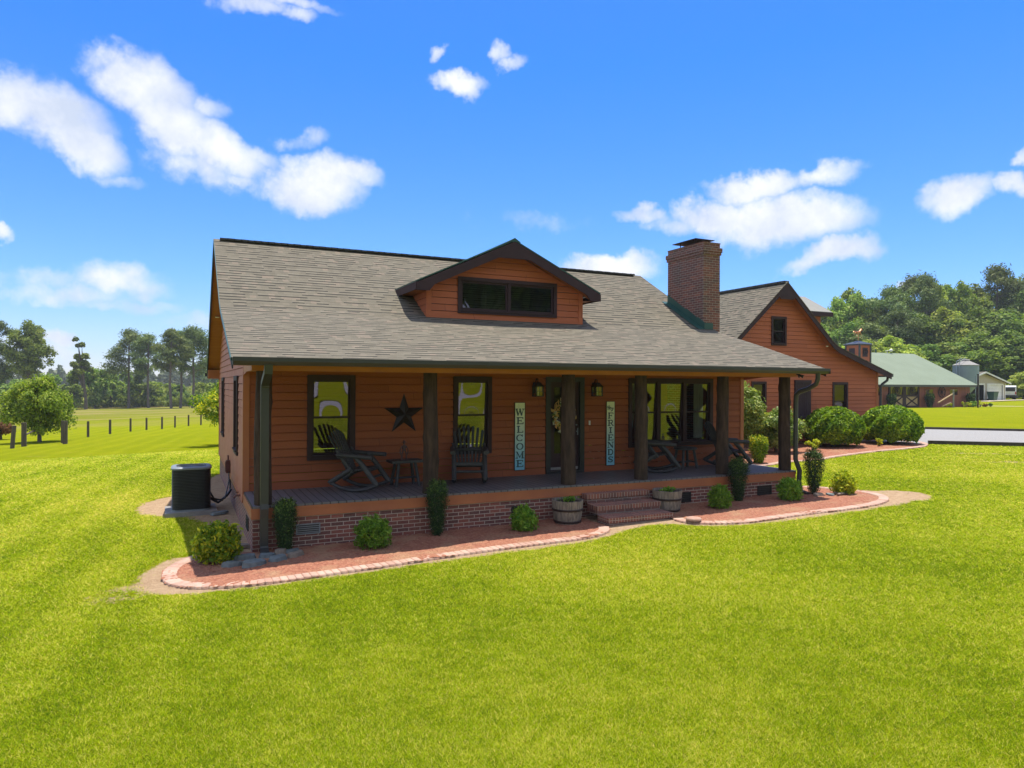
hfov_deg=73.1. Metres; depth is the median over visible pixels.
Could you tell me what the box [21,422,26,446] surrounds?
fence post
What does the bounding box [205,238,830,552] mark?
house
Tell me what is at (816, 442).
shrub
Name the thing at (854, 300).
woodland tree
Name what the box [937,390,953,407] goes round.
wooden ladder rail
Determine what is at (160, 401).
field brush
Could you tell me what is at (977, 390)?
utility post
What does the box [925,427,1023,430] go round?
timber edging
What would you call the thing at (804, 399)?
board door
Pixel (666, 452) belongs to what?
rocking chair
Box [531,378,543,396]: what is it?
wall lantern
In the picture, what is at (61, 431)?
fence post
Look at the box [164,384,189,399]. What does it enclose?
understorey tree
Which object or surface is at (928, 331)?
woodland tree
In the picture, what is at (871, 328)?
woodland pine
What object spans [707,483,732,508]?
nandina shrub
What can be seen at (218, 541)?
nandina shrub
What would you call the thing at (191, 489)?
air conditioner
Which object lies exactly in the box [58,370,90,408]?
understorey tree
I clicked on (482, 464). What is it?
rocking chair
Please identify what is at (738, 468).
yew shrub
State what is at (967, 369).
feed silo
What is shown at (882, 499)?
brick edging
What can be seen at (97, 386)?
understorey tree
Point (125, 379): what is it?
understorey tree
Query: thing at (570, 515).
barrel planter
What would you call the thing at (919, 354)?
woodland tree
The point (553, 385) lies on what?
front door
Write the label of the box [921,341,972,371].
woodland tree
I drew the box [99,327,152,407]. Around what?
pine tree
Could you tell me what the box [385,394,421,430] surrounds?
barn star
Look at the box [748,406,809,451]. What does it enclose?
camellia bush
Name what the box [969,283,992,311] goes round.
woodland tree
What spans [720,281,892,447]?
garage wing
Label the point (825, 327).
woodland tree
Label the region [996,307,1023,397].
woodland tree
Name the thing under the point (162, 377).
woodland
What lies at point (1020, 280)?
woodland pine
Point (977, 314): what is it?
woodland tree
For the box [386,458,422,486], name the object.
side table
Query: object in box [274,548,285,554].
stone
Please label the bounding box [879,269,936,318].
woodland pine
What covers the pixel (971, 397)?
potted evergreen
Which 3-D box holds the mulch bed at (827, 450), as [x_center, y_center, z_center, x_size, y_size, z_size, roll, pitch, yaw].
[10.955,2.507,25.430,14.960,0.285,4.720,0,0,-25]
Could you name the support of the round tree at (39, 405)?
on the ground at (152, 438)
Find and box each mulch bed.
[161,518,610,587]
[645,486,889,523]
[744,440,926,464]
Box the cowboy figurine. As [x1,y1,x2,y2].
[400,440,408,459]
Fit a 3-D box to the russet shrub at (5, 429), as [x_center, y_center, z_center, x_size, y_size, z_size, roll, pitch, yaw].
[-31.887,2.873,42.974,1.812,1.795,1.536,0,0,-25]
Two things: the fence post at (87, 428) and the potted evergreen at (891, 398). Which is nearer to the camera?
the fence post at (87, 428)
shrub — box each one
[0,418,14,439]
[190,519,243,564]
[272,496,299,549]
[353,511,392,549]
[424,477,451,535]
[509,502,539,531]
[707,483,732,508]
[727,455,749,500]
[748,434,768,462]
[775,476,803,500]
[802,445,826,493]
[804,438,820,449]
[828,468,857,494]
[875,437,882,445]
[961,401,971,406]
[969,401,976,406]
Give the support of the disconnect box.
attached to the house
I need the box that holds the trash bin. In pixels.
[987,392,998,399]
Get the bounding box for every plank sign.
[514,402,524,470]
[606,401,614,465]
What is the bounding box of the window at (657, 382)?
[625,378,712,447]
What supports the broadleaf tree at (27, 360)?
on the ground at (152, 438)
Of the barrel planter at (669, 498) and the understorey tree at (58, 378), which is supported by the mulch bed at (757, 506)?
the barrel planter at (669, 498)
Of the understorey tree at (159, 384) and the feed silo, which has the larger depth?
the understorey tree at (159, 384)
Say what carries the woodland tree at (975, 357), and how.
on the ground at (152, 438)
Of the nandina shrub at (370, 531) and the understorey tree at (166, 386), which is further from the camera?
the understorey tree at (166, 386)
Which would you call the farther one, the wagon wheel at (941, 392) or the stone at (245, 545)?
the wagon wheel at (941, 392)
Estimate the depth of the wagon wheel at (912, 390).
80.03 m
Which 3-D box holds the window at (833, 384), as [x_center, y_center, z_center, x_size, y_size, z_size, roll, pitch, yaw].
[13.815,0.725,29.124,0.920,1.610,0.175,0,0,-25]
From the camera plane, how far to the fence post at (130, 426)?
49.93 m
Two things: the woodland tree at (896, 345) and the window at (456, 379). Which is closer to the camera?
the window at (456, 379)
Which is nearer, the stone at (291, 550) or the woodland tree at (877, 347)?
the stone at (291, 550)
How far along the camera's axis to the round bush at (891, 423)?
27.36 m
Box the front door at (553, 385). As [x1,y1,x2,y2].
[543,377,584,473]
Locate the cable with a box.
[211,472,231,503]
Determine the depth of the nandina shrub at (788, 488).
15.41 m
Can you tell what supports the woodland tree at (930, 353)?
on the ground at (152, 438)
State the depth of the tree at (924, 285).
140.70 m
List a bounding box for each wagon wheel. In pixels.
[910,387,915,394]
[938,387,945,397]
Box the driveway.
[861,429,1023,442]
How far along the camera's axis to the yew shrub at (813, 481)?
16.25 m
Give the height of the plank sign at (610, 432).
1.516 m
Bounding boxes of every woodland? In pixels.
[6,364,191,386]
[191,364,218,385]
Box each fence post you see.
[10,426,16,448]
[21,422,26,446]
[61,421,62,442]
[62,421,67,443]
[87,421,88,436]
[129,418,131,431]
[145,418,147,429]
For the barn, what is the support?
on the ground at (152, 438)
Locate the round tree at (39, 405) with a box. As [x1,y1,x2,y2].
[0,372,79,441]
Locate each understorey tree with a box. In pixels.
[0,370,20,406]
[8,378,26,384]
[35,374,62,390]
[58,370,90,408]
[77,366,112,407]
[104,367,126,406]
[118,369,142,392]
[125,372,160,406]
[142,381,163,404]
[162,383,175,400]
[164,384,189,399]
[189,381,206,399]
[201,382,216,403]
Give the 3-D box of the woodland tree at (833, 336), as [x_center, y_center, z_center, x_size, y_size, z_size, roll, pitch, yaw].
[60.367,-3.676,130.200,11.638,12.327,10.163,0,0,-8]
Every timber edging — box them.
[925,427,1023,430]
[928,440,1023,446]
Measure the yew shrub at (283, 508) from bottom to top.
0.978 m
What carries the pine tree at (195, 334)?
on the ground at (152, 438)
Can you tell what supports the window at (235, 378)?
in the house
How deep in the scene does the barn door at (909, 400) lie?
80.20 m
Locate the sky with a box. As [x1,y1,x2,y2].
[0,0,1023,381]
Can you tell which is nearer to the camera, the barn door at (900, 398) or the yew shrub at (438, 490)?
the yew shrub at (438, 490)
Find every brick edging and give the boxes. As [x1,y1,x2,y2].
[161,526,609,589]
[673,486,888,524]
[761,441,927,465]
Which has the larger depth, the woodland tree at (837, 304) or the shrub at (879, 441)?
the woodland tree at (837, 304)
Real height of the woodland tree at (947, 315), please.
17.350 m
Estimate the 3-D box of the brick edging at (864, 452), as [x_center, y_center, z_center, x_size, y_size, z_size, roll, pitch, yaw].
[11.503,2.528,24.566,15.020,0.302,1.779,0,0,-35]
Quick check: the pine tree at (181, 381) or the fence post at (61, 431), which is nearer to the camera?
the fence post at (61, 431)
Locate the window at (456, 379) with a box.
[451,376,491,454]
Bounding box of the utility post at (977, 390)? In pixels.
[977,374,978,407]
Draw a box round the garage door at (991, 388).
[988,385,1001,399]
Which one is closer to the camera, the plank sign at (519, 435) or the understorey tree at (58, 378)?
the plank sign at (519, 435)
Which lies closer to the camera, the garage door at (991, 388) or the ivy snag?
the garage door at (991, 388)
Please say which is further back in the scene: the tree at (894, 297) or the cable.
the tree at (894, 297)
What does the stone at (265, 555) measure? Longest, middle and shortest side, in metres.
0.290 x 0.234 x 0.064 m
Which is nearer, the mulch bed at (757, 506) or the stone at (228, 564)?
the stone at (228, 564)
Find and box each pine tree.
[0,320,19,380]
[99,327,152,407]
[126,331,161,407]
[149,328,196,408]
[161,329,198,407]
[165,323,207,407]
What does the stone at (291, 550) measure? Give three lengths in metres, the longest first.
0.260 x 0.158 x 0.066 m
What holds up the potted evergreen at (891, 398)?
on the ground at (152, 438)
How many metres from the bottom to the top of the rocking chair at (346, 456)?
1.153 m
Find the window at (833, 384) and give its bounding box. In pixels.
[830,382,847,408]
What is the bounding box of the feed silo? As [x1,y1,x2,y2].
[952,358,979,400]
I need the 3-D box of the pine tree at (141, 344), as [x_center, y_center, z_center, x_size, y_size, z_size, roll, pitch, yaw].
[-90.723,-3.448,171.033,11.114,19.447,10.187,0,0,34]
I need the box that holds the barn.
[843,329,976,406]
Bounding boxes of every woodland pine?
[834,322,903,348]
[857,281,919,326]
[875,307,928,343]
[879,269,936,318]
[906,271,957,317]
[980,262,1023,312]
[1012,273,1023,286]
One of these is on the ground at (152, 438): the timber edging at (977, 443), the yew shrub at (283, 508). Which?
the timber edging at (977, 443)
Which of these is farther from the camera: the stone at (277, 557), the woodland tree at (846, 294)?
the woodland tree at (846, 294)
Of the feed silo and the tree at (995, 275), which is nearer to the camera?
the feed silo
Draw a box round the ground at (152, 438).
[0,386,1023,767]
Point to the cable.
(225, 496)
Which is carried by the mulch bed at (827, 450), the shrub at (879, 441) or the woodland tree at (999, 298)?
the shrub at (879, 441)
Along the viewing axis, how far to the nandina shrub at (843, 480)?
16.09 m
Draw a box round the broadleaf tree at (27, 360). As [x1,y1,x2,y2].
[0,319,58,381]
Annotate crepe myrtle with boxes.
[187,380,218,426]
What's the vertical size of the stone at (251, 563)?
0.085 m
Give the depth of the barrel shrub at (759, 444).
22.01 m
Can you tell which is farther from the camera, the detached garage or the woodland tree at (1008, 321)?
the woodland tree at (1008, 321)
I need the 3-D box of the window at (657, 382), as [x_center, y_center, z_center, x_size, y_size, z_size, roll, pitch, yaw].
[3.957,0.700,17.177,2.600,1.675,0.175,0,0,-25]
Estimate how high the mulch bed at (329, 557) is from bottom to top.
0.183 m
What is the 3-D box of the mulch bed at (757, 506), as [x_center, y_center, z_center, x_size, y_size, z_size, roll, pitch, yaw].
[5.683,2.613,15.334,6.150,0.163,2.950,0,0,-25]
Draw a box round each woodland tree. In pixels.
[821,317,845,331]
[821,323,843,343]
[822,295,851,333]
[827,287,867,324]
[828,332,851,346]
[831,321,874,346]
[842,290,871,325]
[861,301,899,328]
[862,339,884,352]
[870,324,906,344]
[876,335,925,358]
[895,329,934,347]
[900,313,952,346]
[908,351,936,364]
[913,344,958,371]
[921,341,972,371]
[923,306,976,344]
[924,283,963,317]
[929,317,991,344]
[932,283,973,317]
[941,342,994,373]
[952,279,977,313]
[957,306,1001,339]
[957,331,1016,379]
[968,296,1003,315]
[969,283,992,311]
[976,312,1023,343]
[986,341,1023,381]
[988,329,1023,397]
[991,276,1016,308]
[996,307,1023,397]
[997,289,1023,396]
[1004,344,1023,376]
[1006,372,1023,398]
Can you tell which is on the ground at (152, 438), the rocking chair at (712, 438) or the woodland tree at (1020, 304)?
the woodland tree at (1020, 304)
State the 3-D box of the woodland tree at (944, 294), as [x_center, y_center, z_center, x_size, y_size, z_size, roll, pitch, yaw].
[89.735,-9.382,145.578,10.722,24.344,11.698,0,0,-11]
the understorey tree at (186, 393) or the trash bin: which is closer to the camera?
the trash bin
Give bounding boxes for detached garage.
[970,372,1011,399]
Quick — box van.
[1005,386,1016,399]
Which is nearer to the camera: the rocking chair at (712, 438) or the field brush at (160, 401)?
the rocking chair at (712, 438)
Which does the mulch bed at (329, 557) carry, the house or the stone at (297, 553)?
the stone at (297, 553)
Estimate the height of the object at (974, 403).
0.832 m
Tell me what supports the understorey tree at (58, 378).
on the ground at (152, 438)
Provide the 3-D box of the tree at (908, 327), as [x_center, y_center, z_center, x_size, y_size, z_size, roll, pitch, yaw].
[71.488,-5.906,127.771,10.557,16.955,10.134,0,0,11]
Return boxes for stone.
[210,510,228,515]
[221,561,242,567]
[231,553,255,560]
[241,543,249,548]
[241,558,266,568]
[259,552,274,558]
[268,553,286,561]
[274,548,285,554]
[286,548,298,553]
[287,549,303,557]
[686,516,701,521]
[813,492,823,496]
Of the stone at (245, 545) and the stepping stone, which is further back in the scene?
the stepping stone
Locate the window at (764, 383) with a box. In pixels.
[751,381,766,411]
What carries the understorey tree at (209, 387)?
on the ground at (152, 438)
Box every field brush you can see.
[70,392,200,407]
[163,385,217,397]
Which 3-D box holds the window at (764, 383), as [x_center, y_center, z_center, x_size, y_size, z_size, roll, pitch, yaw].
[9.688,0.504,27.164,0.780,1.210,0.175,0,0,-25]
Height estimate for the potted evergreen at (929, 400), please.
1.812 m
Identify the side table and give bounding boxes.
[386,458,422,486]
[672,446,697,469]
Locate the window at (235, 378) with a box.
[232,376,241,455]
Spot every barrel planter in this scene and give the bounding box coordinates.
[552,495,582,524]
[652,486,681,512]
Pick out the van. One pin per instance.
(1010, 391)
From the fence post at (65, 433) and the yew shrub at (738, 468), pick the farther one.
the fence post at (65, 433)
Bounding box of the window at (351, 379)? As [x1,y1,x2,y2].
[306,375,355,460]
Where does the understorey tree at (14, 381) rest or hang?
on the ground at (152, 438)
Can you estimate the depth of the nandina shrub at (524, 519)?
12.61 m
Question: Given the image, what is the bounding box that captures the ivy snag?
[69,336,93,408]
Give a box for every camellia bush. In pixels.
[744,380,770,439]
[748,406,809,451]
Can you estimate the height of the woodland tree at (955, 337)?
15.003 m
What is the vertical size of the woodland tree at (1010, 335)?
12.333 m
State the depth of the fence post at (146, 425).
51.65 m
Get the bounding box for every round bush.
[803,406,866,446]
[861,404,924,443]
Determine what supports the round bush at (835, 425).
on the mulch bed at (827, 450)
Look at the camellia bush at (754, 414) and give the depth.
24.01 m
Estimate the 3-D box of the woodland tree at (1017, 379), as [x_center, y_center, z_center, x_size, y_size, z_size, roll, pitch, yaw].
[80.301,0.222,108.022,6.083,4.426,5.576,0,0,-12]
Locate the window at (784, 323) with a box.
[769,316,786,345]
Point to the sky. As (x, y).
(827, 147)
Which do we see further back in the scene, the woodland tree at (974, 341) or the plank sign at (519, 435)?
the woodland tree at (974, 341)
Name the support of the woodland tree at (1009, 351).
on the ground at (152, 438)
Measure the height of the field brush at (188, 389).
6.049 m
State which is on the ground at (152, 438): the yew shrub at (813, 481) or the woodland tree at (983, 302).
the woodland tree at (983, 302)
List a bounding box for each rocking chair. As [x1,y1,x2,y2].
[328,429,390,491]
[450,425,488,482]
[633,424,680,472]
[703,421,752,467]
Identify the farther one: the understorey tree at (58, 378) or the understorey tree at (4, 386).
the understorey tree at (58, 378)
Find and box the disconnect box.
[225,455,229,472]
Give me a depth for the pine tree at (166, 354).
151.43 m
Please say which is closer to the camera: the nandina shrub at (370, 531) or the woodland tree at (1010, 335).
the nandina shrub at (370, 531)
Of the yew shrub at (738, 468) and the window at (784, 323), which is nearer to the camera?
the yew shrub at (738, 468)
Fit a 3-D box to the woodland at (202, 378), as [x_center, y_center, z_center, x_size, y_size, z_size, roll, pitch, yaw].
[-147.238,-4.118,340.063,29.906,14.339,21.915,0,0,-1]
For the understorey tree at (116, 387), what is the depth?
179.01 m
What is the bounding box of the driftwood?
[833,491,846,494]
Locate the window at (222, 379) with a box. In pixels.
[220,377,228,436]
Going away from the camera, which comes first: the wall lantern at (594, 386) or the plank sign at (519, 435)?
the plank sign at (519, 435)
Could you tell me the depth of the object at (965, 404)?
82.08 m
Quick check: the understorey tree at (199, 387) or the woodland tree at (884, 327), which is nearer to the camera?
the woodland tree at (884, 327)
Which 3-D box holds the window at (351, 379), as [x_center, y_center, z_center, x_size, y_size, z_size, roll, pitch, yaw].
[-3.563,0.656,13.605,0.930,1.665,0.175,0,0,-25]
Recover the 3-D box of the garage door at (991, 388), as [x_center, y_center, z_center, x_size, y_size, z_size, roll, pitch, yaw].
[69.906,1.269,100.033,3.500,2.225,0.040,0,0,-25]
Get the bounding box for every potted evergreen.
[886,393,896,405]
[924,393,934,407]
[965,393,975,406]
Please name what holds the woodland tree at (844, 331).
on the ground at (152, 438)
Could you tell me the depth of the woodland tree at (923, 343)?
127.27 m
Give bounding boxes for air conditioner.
[165,463,217,517]
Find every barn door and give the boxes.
[888,387,903,406]
[904,387,918,406]
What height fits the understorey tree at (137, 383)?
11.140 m
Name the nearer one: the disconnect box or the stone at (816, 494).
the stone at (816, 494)
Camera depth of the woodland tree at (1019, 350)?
118.00 m
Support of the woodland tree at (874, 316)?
on the ground at (152, 438)
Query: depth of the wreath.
15.65 m
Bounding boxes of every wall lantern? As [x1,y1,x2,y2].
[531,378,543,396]
[591,379,602,395]
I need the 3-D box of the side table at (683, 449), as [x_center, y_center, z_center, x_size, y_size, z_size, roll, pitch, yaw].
[4.231,1.802,16.867,0.570,0.526,0.570,0,0,-31]
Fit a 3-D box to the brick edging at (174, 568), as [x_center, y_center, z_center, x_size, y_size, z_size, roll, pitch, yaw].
[-1.559,2.755,11.110,7.450,0.214,2.079,0,0,-14]
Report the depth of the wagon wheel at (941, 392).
82.32 m
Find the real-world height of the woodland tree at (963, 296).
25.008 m
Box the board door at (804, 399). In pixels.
[794,380,811,418]
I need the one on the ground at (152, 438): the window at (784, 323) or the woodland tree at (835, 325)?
the woodland tree at (835, 325)
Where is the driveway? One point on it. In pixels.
(971, 435)
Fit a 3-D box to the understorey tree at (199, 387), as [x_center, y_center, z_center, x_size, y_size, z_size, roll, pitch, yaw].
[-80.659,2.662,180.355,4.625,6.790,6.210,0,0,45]
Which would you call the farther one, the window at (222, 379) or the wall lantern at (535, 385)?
the window at (222, 379)
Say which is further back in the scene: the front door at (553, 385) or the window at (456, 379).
the front door at (553, 385)
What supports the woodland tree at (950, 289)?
on the ground at (152, 438)
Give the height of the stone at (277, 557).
0.076 m
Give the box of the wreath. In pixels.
[551,398,576,432]
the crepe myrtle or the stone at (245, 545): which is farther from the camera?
the crepe myrtle
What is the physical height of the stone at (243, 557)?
0.094 m
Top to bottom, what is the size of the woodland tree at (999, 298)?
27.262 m
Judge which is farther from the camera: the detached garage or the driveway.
the detached garage
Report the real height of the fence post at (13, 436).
1.364 m
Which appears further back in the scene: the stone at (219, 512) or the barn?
the barn

